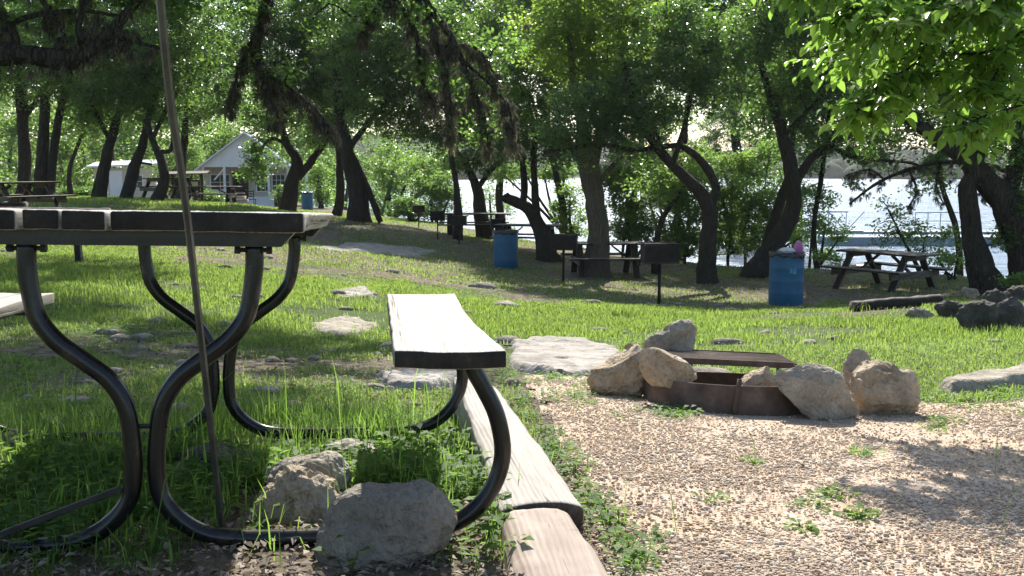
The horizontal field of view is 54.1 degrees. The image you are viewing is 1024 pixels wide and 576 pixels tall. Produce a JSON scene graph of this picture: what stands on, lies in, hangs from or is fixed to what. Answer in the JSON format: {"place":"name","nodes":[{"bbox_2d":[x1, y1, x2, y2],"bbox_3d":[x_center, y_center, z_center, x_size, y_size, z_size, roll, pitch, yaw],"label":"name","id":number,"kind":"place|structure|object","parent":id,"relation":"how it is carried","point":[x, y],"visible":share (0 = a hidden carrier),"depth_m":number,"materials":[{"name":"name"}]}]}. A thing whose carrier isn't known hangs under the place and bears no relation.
{"place":"outdoors","nodes":[
{"label":"outdoors","id":0,"kind":"place"},
{"bbox_2d":[0,195,1007,304],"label":"lawn grass","id":1,"kind":"structure","parent":0,"point":[172,202],"depth_m":22.21,"materials":[{"name":"green plant"}]},
{"bbox_2d":[1,0,1010,150],"label":"sky","id":2,"kind":"structure","parent":0,"point":[696,127],"materials":[{"name":"white"}]},
{"bbox_2d":[0,144,1023,575],"bbox_3d":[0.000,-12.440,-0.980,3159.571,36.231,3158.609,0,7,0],"label":"ground","id":3,"kind":"structure","parent":0,"point":[384,362],"depth_m":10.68,"materials":[{"name":"green plant"}]},
{"bbox_2d":[0,181,77,207],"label":"picnic table","id":4,"kind":"object","parent":3,"relation":"on","point":[25,196],"visible":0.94,"depth_m":22.76,"materials":[{"name":"brown wood"}]},
{"bbox_2d":[0,0,86,193],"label":"oak tree","id":5,"kind":"object","parent":3,"relation":"on","point":[24,108],"visible":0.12,"depth_m":36.38,"materials":[{"name":"green plant"}]},
{"bbox_2d":[1,0,131,195],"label":"oak tree","id":6,"kind":"object","parent":3,"relation":"on","point":[45,164],"visible":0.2,"depth_m":33.33,"materials":[{"name":"green plant"}]},
{"bbox_2d":[50,101,113,194],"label":"oak tree","id":7,"kind":"object","parent":3,"relation":"on","point":[70,191],"visible":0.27,"depth_m":41.58,"materials":[{"name":"green plant"}]},
{"bbox_2d":[86,159,158,197],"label":"white shed","id":8,"kind":"structure","parent":3,"relation":"on","point":[116,179],"depth_m":65.53,"materials":[{"name":"beige paint"}]},
{"bbox_2d":[109,171,122,196],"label":"door","id":9,"kind":"structure","parent":8,"relation":"in","point":[115,177],"depth_m":65.42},
{"bbox_2d":[60,0,209,196],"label":"oak tree","id":10,"kind":"object","parent":3,"relation":"on","point":[87,98],"visible":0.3,"depth_m":32.34,"materials":[{"name":"green plant"}]},
{"bbox_2d":[0,0,273,86],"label":"oak tree","id":11,"kind":"object","parent":3,"relation":"on","point":[14,51],"visible":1,"depth_m":7.98,"materials":[{"name":"green plant"}]},
{"bbox_2d":[83,53,192,198],"bbox_3d":[-11.659,-5.032,31.642,3.384,5.572,2.748,-4,8,-30],"label":"oak tree","id":12,"kind":"object","parent":3,"relation":"on","point":[131,178],"visible":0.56,"depth_m":31.41,"materials":[{"name":"green plant"}]},
{"bbox_2d":[136,178,205,198],"bbox_3d":[-12.242,-3.553,35.831,1.709,0.772,1.851,5,8,35],"label":"picnic table","id":13,"kind":"object","parent":3,"relation":"on","point":[175,188],"visible":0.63,"depth_m":35.76,"materials":[{"name":"brown wood"}]},
{"bbox_2d":[101,0,245,201],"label":"oak tree","id":14,"kind":"object","parent":3,"relation":"on","point":[189,40],"visible":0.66,"depth_m":30.69,"materials":[{"name":"green plant"}]},
{"bbox_2d":[148,136,209,197],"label":"shrub","id":15,"kind":"object","parent":3,"relation":"on","point":[193,152],"visible":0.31,"depth_m":61.28,"materials":[{"name":"green plant"}]},
{"bbox_2d":[156,0,224,527],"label":"metal stake","id":16,"kind":"object","parent":3,"relation":"on","point":[168,84],"visible":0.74,"depth_m":1.87,"materials":[{"name":"grey metal"}]},
{"bbox_2d":[169,171,212,200],"bbox_3d":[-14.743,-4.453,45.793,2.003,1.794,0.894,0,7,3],"label":"picnic table","id":17,"kind":"object","parent":3,"relation":"on","point":[200,182],"visible":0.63,"depth_m":45.70,"materials":[{"name":"brown wood"}]},
{"bbox_2d":[176,186,244,202],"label":"picnic table","id":18,"kind":"object","parent":3,"relation":"on","point":[230,192],"visible":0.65,"depth_m":41.50,"materials":[{"name":"brown wood"}]},
{"bbox_2d":[175,443,246,470],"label":"stone","id":19,"kind":"object","parent":3,"relation":"on","point":[200,453],"visible":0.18,"depth_m":3.01,"materials":[{"name":"stone"}]},
{"bbox_2d":[167,0,264,198],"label":"oak tree","id":20,"kind":"object","parent":3,"relation":"on","point":[185,129],"visible":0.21,"depth_m":39.19,"materials":[{"name":"green plant"}]},
{"bbox_2d":[0,51,443,208],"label":"woodland","id":21,"kind":"object","parent":3,"relation":"on","point":[8,133],"visible":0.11,"depth_m":80.69,"materials":[{"name":"green plant"}]},
{"bbox_2d":[194,132,290,205],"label":"white house","id":22,"kind":"structure","parent":3,"relation":"on","point":[221,164],"depth_m":58.96,"materials":[{"name":"beige paint"}]},
{"bbox_2d":[0,208,510,556],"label":"picnic table","id":23,"kind":"object","parent":3,"relation":"on","point":[435,331],"visible":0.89,"depth_m":2.26,"materials":[{"name":"black paint"}]},
{"bbox_2d":[0,423,533,575],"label":"leafy weeds","id":24,"kind":"object","parent":3,"relation":"on","point":[41,529],"visible":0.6,"depth_m":2.76,"materials":[{"name":"green plant"}]},
{"bbox_2d":[248,464,338,524],"bbox_3d":[-0.553,0.574,2.575,0.253,0.232,0.166,0,7,0],"label":"stone","id":25,"kind":"object","parent":3,"relation":"on","point":[305,485],"visible":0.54,"depth_m":2.53,"materials":[{"name":"stone"}]},
{"bbox_2d":[209,0,382,211],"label":"oak tree","id":26,"kind":"object","parent":3,"relation":"on","point":[298,170],"visible":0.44,"depth_m":33.10,"materials":[{"name":"green plant"}]},
{"bbox_2d":[266,450,351,493],"bbox_3d":[-0.568,0.550,2.804,0.236,0.188,0.163,0,7,0],"label":"stone","id":27,"kind":"object","parent":3,"relation":"on","point":[335,459],"visible":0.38,"depth_m":2.76,"materials":[{"name":"grey stone"}]},
{"bbox_2d":[300,158,335,207],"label":"shrub","id":28,"kind":"object","parent":3,"relation":"on","point":[320,193],"visible":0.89,"depth_m":53.45,"materials":[{"name":"green plant"}]},
{"bbox_2d":[0,301,643,525],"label":"clover","id":29,"kind":"object","parent":3,"relation":"on","point":[149,403],"visible":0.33,"depth_m":4.79,"materials":[{"name":"green plant"}]},
{"bbox_2d":[284,0,392,216],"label":"oak tree","id":30,"kind":"object","parent":3,"relation":"on","point":[338,208],"visible":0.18,"depth_m":32.39,"materials":[{"name":"green plant"}]},
{"bbox_2d":[310,316,378,336],"bbox_3d":[-1.468,0.401,8.850,0.873,0.296,2.007,0,7,0],"label":"rock ledge","id":31,"kind":"object","parent":3,"relation":"on","point":[344,324],"visible":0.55,"depth_m":8.90,"materials":[{"name":"grey stone"}]},
{"bbox_2d":[322,438,375,463],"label":"stone","id":32,"kind":"object","parent":3,"relation":"on","point":[347,444],"visible":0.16,"depth_m":3.16,"materials":[{"name":"grey stone"}]},
{"bbox_2d":[199,0,535,166],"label":"oak tree","id":33,"kind":"object","parent":3,"relation":"on","point":[273,84],"visible":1,"depth_m":9.40,"materials":[{"name":"green plant"}]},
{"bbox_2d":[312,242,436,257],"bbox_3d":[-3.077,-0.752,22.750,2.758,0.670,6.749,0,7,0],"label":"rock ledge","id":34,"kind":"object","parent":3,"relation":"on","point":[377,248],"visible":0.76,"depth_m":23.88,"materials":[{"name":"stone"}]},
{"bbox_2d":[302,0,463,223],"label":"oak tree","id":35,"kind":"object","parent":3,"relation":"on","point":[380,74],"visible":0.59,"depth_m":29.19,"materials":[{"name":"green plant"}]},
{"bbox_2d":[314,479,457,569],"bbox_3d":[-0.284,0.546,2.293,0.320,0.212,0.187,0,7,0],"label":"stone","id":36,"kind":"object","parent":3,"relation":"on","point":[395,524],"visible":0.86,"depth_m":2.22,"materials":[{"name":"grey stone"}]},
{"bbox_2d":[364,140,417,216],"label":"shrub","id":37,"kind":"object","parent":3,"relation":"on","point":[379,171],"visible":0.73,"depth_m":51.43,"materials":[{"name":"green plant"}]},
{"bbox_2d":[383,192,436,221],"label":"shrub","id":38,"kind":"object","parent":3,"relation":"on","point":[402,206],"visible":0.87,"depth_m":41.70,"materials":[{"name":"green plant"}]},
{"bbox_2d":[376,368,456,391],"bbox_3d":[-0.495,0.539,5.292,0.678,0.295,1.201,0,7,0],"label":"rock ledge","id":39,"kind":"object","parent":3,"relation":"on","point":[400,377],"visible":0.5,"depth_m":5.02,"materials":[{"name":"stone"}]},
{"bbox_2d":[380,143,462,217],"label":"shrub","id":40,"kind":"object","parent":3,"relation":"on","point":[423,162],"visible":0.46,"depth_m":45.50,"materials":[{"name":"green plant"}]},
{"bbox_2d":[403,166,468,223],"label":"shrub","id":41,"kind":"object","parent":3,"relation":"on","point":[440,192],"visible":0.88,"depth_m":43.44,"materials":[{"name":"green plant"}]},
{"bbox_2d":[392,0,503,239],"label":"oak tree","id":42,"kind":"object","parent":3,"relation":"on","point":[436,136],"visible":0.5,"depth_m":28.54,"materials":[{"name":"green plant"}]},
{"bbox_2d":[412,0,523,229],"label":"oak tree","id":43,"kind":"object","parent":3,"relation":"on","point":[499,201],"visible":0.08,"depth_m":36.29,"materials":[{"name":"green plant"}]},
{"bbox_2d":[438,213,509,234],"bbox_3d":[-1.170,-1.923,30.947,2.225,0.772,1.709,0,7,-3],"label":"picnic table","id":44,"kind":"object","parent":3,"relation":"on","point":[450,226],"visible":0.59,"depth_m":30.55,"materials":[{"name":"brown wood"}]},
{"bbox_2d":[433,0,544,239],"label":"oak tree","id":45,"kind":"object","parent":3,"relation":"on","point":[479,206],"visible":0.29,"depth_m":31.42,"materials":[{"name":"green plant"}]},
{"bbox_2d":[470,183,516,233],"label":"shrub","id":46,"kind":"object","parent":3,"relation":"on","point":[491,198],"visible":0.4,"depth_m":39.87,"materials":[{"name":"green plant"}]},
{"bbox_2d":[0,246,1003,490],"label":"scattered rubble","id":47,"kind":"object","parent":3,"relation":"on","point":[487,285],"visible":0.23,"depth_m":6.96,"materials":[{"name":"grey stone"}]},
{"bbox_2d":[0,134,1009,180],"bbox_3d":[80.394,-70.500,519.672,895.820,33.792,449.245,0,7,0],"label":"opposite shore woodland","id":48,"kind":"object","parent":3,"relation":"on","point":[838,168],"visible":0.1,"depth_m":458.13,"materials":[{"name":"green plant"}]},
{"bbox_2d":[493,229,518,268],"bbox_3d":[-0.146,-0.911,23.498,0.600,0.901,0.602,-4,8,-30],"label":"litter drum","id":49,"kind":"object","parent":3,"relation":"on","point":[505,250],"visible":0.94,"depth_m":23.26,"materials":[{"name":"blue plastic"}]},
{"bbox_2d":[0,317,1023,575],"bbox_3d":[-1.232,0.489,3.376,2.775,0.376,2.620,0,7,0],"label":"wild grass","id":50,"kind":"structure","parent":3,"relation":"on","point":[274,409],"depth_m":3.24,"materials":[{"name":"green plant"}]},
{"bbox_2d":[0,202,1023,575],"bbox_3d":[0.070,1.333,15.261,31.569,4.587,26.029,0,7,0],"label":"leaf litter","id":51,"kind":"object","parent":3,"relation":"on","point":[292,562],"visible":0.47,"depth_m":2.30,"materials":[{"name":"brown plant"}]},
{"bbox_2d":[452,377,583,527],"bbox_3d":[-0.049,0.535,3.399,0.225,0.171,1.697,-1,6,-9],"label":"curb timber","id":52,"kind":"object","parent":3,"relation":"on","point":[540,483],"visible":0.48,"depth_m":2.90,"materials":[{"name":"beige wood"}]},
{"bbox_2d":[489,223,561,238],"bbox_3d":[0.450,-1.388,27.980,1.851,0.772,1.709,1,7,12],"label":"picnic table","id":53,"kind":"object","parent":3,"relation":"on","point":[549,226],"visible":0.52,"depth_m":27.78,"materials":[{"name":"brown wood"}]},
{"bbox_2d":[484,157,578,233],"bbox_3d":[0.840,-2.941,36.000,3.792,3.901,1.690,0,7,0],"label":"shrub","id":54,"kind":"object","parent":3,"relation":"on","point":[545,174],"visible":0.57,"depth_m":35.73,"materials":[{"name":"green plant"}]},
{"bbox_2d":[468,0,602,261],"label":"oak tree","id":55,"kind":"object","parent":3,"relation":"on","point":[539,227],"visible":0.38,"depth_m":25.81,"materials":[{"name":"green plant"}]},
{"bbox_2d":[500,508,607,575],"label":"curb timber","id":56,"kind":"object","parent":3,"relation":"on","point":[558,545],"visible":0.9,"depth_m":2.28,"materials":[{"name":"beige wood"}]},
{"bbox_2d":[468,0,643,233],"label":"oak tree","id":57,"kind":"object","parent":3,"relation":"on","point":[556,177],"visible":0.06,"depth_m":32.14,"materials":[{"name":"green plant"}]},
{"bbox_2d":[544,234,582,281],"bbox_3d":[1.068,-0.573,20.851,0.799,1.104,0.418,1,7,10],"label":"park grill","id":58,"kind":"object","parent":3,"relation":"on","point":[563,242],"visible":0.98,"depth_m":20.65,"materials":[{"name":"metal"}]},
{"bbox_2d":[509,336,618,376],"bbox_3d":[0.417,0.529,7.356,1.140,0.477,3.195,0,7,0],"label":"rock ledge","id":59,"kind":"object","parent":3,"relation":"on","point":[540,353],"visible":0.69,"depth_m":6.89,"materials":[{"name":"stone"}]},
{"bbox_2d":[546,181,587,238],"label":"shrub","id":60,"kind":"object","parent":3,"relation":"on","point":[565,216],"visible":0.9,"depth_m":32.77,"materials":[{"name":"green plant"}]},
{"bbox_2d":[493,367,668,575],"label":"weeds","id":61,"kind":"object","parent":3,"relation":"on","point":[630,555],"visible":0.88,"depth_m":2.75,"materials":[{"name":"green plant"}]},
{"bbox_2d":[498,0,677,277],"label":"oak tree","id":62,"kind":"object","parent":3,"relation":"on","point":[579,19],"visible":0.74,"depth_m":21.84,"materials":[{"name":"green plant"}]},
{"bbox_2d":[560,241,641,277],"bbox_3d":[2.109,-0.655,22.834,1.851,0.772,1.709,0,7,-4],"label":"picnic table","id":63,"kind":"object","parent":3,"relation":"on","point":[630,254],"visible":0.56,"depth_m":22.45,"materials":[{"name":"grey wood"}]},
{"bbox_2d":[580,144,675,257],"bbox_3d":[3.157,-2.278,27.436,2.638,3.309,1.969,0,7,0],"label":"shrub","id":64,"kind":"object","parent":3,"relation":"on","point":[631,229],"visible":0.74,"depth_m":27.16,"materials":[{"name":"green plant"}]},
{"bbox_2d":[584,0,701,251],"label":"oak tree","id":65,"kind":"object","parent":3,"relation":"on","point":[692,120],"visible":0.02,"depth_m":32.27,"materials":[{"name":"green plant"}]},
{"bbox_2d":[528,0,763,283],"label":"oak tree","id":66,"kind":"object","parent":3,"relation":"on","point":[696,75],"visible":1,"depth_m":20.41,"materials":[{"name":"green plant"}]},
{"bbox_2d":[601,137,717,228],"bbox_3d":[4.521,-2.597,30.866,3.590,4.720,2.204,0,7,0],"label":"shrub","id":67,"kind":"object","parent":3,"relation":"on","point":[696,148],"visible":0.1,"depth_m":30.66,"materials":[{"name":"green plant"}]},
{"bbox_2d":[635,242,687,303],"bbox_3d":[2.332,-0.177,15.843,0.800,1.104,0.418,0,7,-4],"label":"park grill","id":68,"kind":"object","parent":3,"relation":"on","point":[659,253],"visible":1,"depth_m":15.64,"materials":[{"name":"metal"}]},
{"bbox_2d":[621,143,729,274],"bbox_3d":[3.694,-1.739,23.031,2.387,3.121,1.657,0,7,0],"label":"oak tree","id":69,"kind":"object","parent":3,"relation":"on","point":[676,181],"visible":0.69,"depth_m":22.87,"materials":[{"name":"green plant"}]},
{"bbox_2d":[638,160,727,263],"bbox_3d":[4.617,-2.018,26.934,2.327,3.002,1.877,3,7,22],"label":"shrub","id":70,"kind":"object","parent":3,"relation":"on","point":[684,203],"visible":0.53,"depth_m":26.75,"materials":[{"name":"green plant"}]},
{"bbox_2d":[613,0,781,260],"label":"oak tree","id":71,"kind":"object","parent":3,"relation":"on","point":[720,7],"visible":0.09,"depth_m":29.25,"materials":[{"name":"green plant"}]},
{"bbox_2d":[693,139,802,263],"bbox_3d":[7.277,-1.782,31.066,3.517,5.713,1.779,0,7,0],"label":"shrub","id":72,"kind":"object","parent":3,"relation":"on","point":[741,161],"visible":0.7,"depth_m":30.55,"materials":[{"name":"green plant"}]},
{"bbox_2d":[691,16,805,235],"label":"oak tree","id":73,"kind":"object","parent":3,"relation":"on","point":[714,138],"visible":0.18,"depth_m":55.97,"materials":[{"name":"green plant"}]},
{"bbox_2d":[699,171,804,265],"bbox_3d":[6.447,-1.773,27.422,3.023,2.850,1.857,0,7,0],"label":"shrub","id":74,"kind":"object","parent":3,"relation":"on","point":[728,219],"visible":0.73,"depth_m":27.19,"materials":[{"name":"green plant"}]},
{"bbox_2d":[700,0,856,246],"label":"oak tree","id":75,"kind":"object","parent":3,"relation":"on","point":[769,134],"visible":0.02,"depth_m":29.45,"materials":[{"name":"green plant"}]},
{"bbox_2d":[732,3,825,242],"bbox_3d":[6.564,-3.814,24.299,2.335,7.365,2.503,3,7,26],"label":"oak tree","id":76,"kind":"object","parent":3,"relation":"on","point":[778,207],"visible":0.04,"depth_m":24.34,"materials":[{"name":"green plant"}]},
{"bbox_2d":[736,172,823,252],"bbox_3d":[7.412,-1.466,28.026,2.581,3.551,1.656,0,7,0],"label":"shrub","id":77,"kind":"object","parent":3,"relation":"on","point":[793,239],"visible":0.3,"depth_m":27.83,"materials":[{"name":"green plant"}]},
{"bbox_2d":[768,251,805,305],"bbox_3d":[4.606,-0.166,16.844,0.602,0.901,0.600,0,7,0],"label":"litter drum","id":78,"kind":"object","parent":3,"relation":"on","point":[786,278],"visible":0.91,"depth_m":16.61,"materials":[{"name":"blue plastic"}]},
{"bbox_2d":[713,0,933,278],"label":"oak tree","id":79,"kind":"object","parent":3,"relation":"on","point":[764,36],"visible":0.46,"depth_m":21.54,"materials":[{"name":"green plant"}]},
{"bbox_2d":[795,184,860,267],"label":"shrub","id":80,"kind":"object","parent":3,"relation":"on","point":[823,225],"visible":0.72,"depth_m":26.92,"materials":[{"name":"green plant"}]},
{"bbox_2d":[776,70,927,268],"bbox_3d":[8.969,-4.256,25.748,4.887,8.440,2.605,0,7,0],"label":"oak tree","id":81,"kind":"object","parent":3,"relation":"on","point":[822,162],"visible":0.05,"depth_m":25.79,"materials":[{"name":"green plant"}]},
{"bbox_2d":[819,248,952,292],"bbox_3d":[7.323,-0.332,19.707,1.709,0.772,1.851,-5,8,-34],"label":"picnic table","id":82,"kind":"object","parent":3,"relation":"on","point":[928,273],"visible":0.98,"depth_m":19.48,"materials":[{"name":"grey wood"}]},
{"bbox_2d":[751,0,1023,176],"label":"broadleaf tree","id":83,"kind":"object","parent":3,"relation":"on","point":[919,45],"visible":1,"depth_m":4.89,"materials":[{"name":"green plant"}]},
{"bbox_2d":[849,294,943,310],"bbox_3d":[5.210,0.217,13.599,1.323,0.240,0.172,-1,7,-11],"label":"edging log","id":84,"kind":"object","parent":3,"relation":"on","point":[899,302],"visible":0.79,"depth_m":13.53,"materials":[{"name":"brown wood"}]},
{"bbox_2d":[865,194,964,274],"bbox_3d":[8.893,-0.938,22.122,2.313,2.265,1.322,-1,7,-7],"label":"shrub","id":85,"kind":"object","parent":3,"relation":"on","point":[903,234],"visible":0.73,"depth_m":21.91,"materials":[{"name":"green plant"}]},
{"bbox_2d":[842,157,1005,214],"bbox_3d":[8.571,-1.196,19.175,4.871,2.629,1.071,-1,7,-11],"label":"oak tree","id":86,"kind":"object","parent":3,"relation":"on","point":[995,168],"visible":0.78,"depth_m":18.86,"materials":[{"name":"green plant"}]},
{"bbox_2d":[846,1,1021,275],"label":"oak tree","id":87,"kind":"object","parent":3,"relation":"on","point":[940,155],"visible":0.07,"depth_m":22.71,"materials":[{"name":"green plant"}]},
{"bbox_2d":[851,0,1023,295],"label":"oak tree","id":88,"kind":"object","parent":3,"relation":"on","point":[1003,198],"visible":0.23,"depth_m":17.28,"materials":[{"name":"green plant"}]},
{"bbox_2d":[927,238,964,279],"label":"shrub","id":89,"kind":"object","parent":3,"relation":"on","point":[955,263],"visible":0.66,"depth_m":21.06,"materials":[{"name":"green plant"}]},
{"bbox_2d":[934,300,963,317],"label":"bank rock","id":90,"kind":"object","parent":3,"relation":"on","point":[944,308],"visible":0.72,"depth_m":11.48,"materials":[{"name":"stone"}]},
{"bbox_2d":[955,299,998,329],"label":"bank rock","id":91,"kind":"object","parent":3,"relation":"on","point":[977,315],"visible":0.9,"depth_m":9.70,"materials":[{"name":"stone"}]},
{"bbox_2d":[938,362,1023,393],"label":"rock ledge","id":92,"kind":"object","parent":3,"relation":"on","point":[984,379],"visible":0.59,"depth_m":5.70,"materials":[{"name":"grey stone"}]},
{"bbox_2d":[995,297,1023,328],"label":"bank rock","id":93,"kind":"object","parent":3,"relation":"on","point":[1011,311],"visible":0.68,"depth_m":9.93,"materials":[{"name":"stone"}]},
{"bbox_2d":[0,244,1023,349],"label":"lawn grass","id":94,"kind":"structure","parent":0,"point":[919,329],"depth_m":11.23,"materials":[{"name":"green plant"}]},
{"bbox_2d":[313,178,1021,277],"bbox_3d":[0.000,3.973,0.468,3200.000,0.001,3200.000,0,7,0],"label":"lake water","id":95,"kind":"structure","parent":0,"point":[870,214],"depth_m":94.82,"materials":[{"name":"white liquid"}]},
{"bbox_2d":[764,211,1003,245],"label":"floating dock","id":96,"kind":"object","parent":95,"relation":"on","point":[860,240],"visible":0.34,"depth_m":53.20,"materials":[{"name":"metal"}]},
{"bbox_2d":[512,373,1023,575],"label":"gravel path","id":97,"kind":"structure","parent":0,"point":[902,485],"depth_m":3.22,"materials":[{"name":"beige gravel"}]},
{"bbox_2d":[587,343,643,396],"bbox_3d":[0.535,0.424,5.078,0.258,0.271,0.288,-5,8,-36],"label":"boulder","id":98,"kind":"object","parent":97,"relation":"on","point":[618,374],"visible":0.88,"depth_m":5.01,"materials":[{"name":"stone"}]},
{"bbox_2d":[643,319,696,365],"bbox_3d":[0.840,0.381,5.402,0.310,0.437,0.234,0,7,0],"label":"boulder","id":99,"kind":"object","parent":97,"relation":"on","point":[679,335],"visible":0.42,"depth_m":5.33,"materials":[{"name":"grey stone"}]},
{"bbox_2d":[643,349,801,415],"bbox_3d":[1.084,0.493,4.950,0.851,0.338,0.866,2,0,0],"label":"fire ring","id":100,"kind":"object","parent":97,"relation":"on","point":[718,392],"visible":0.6,"depth_m":4.64,"materials":[{"name":"metal"}]},
{"bbox_2d":[639,347,696,387],"bbox_3d":[0.741,0.377,4.758,0.280,0.194,0.164,0,7,0],"label":"boulder","id":101,"kind":"object","parent":100,"relation":"on","point":[658,367],"visible":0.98,"depth_m":4.71,"materials":[{"name":"stone"}]},
{"bbox_2d":[741,366,777,385],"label":"boulder","id":102,"kind":"object","parent":100,"relation":"on","point":[763,376],"visible":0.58,"depth_m":4.76,"materials":[{"name":"beige stone"}]},
{"bbox_2d":[511,369,1023,541],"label":"gravel weeds","id":103,"kind":"object","parent":97,"relation":"on","point":[685,409],"visible":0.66,"depth_m":4.39,"materials":[{"name":"green plant"}]},
{"bbox_2d":[775,362,859,420],"bbox_3d":[1.381,0.490,4.538,0.392,0.313,0.202,0,7,0],"label":"boulder","id":104,"kind":"object","parent":97,"relation":"on","point":[814,391],"visible":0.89,"depth_m":4.47,"materials":[{"name":"grey stone"}]},
{"bbox_2d":[841,349,872,390],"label":"boulder","id":105,"kind":"object","parent":97,"relation":"on","point":[855,358],"visible":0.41,"depth_m":5.14,"materials":[{"name":"grey stone"}]},
{"bbox_2d":[849,359,920,414],"bbox_3d":[1.752,0.516,4.694,0.322,0.357,0.218,0,7,0],"label":"boulder","id":106,"kind":"object","parent":97,"relation":"on","point":[878,387],"visible":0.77,"depth_m":4.62,"materials":[{"name":"beige stone"}]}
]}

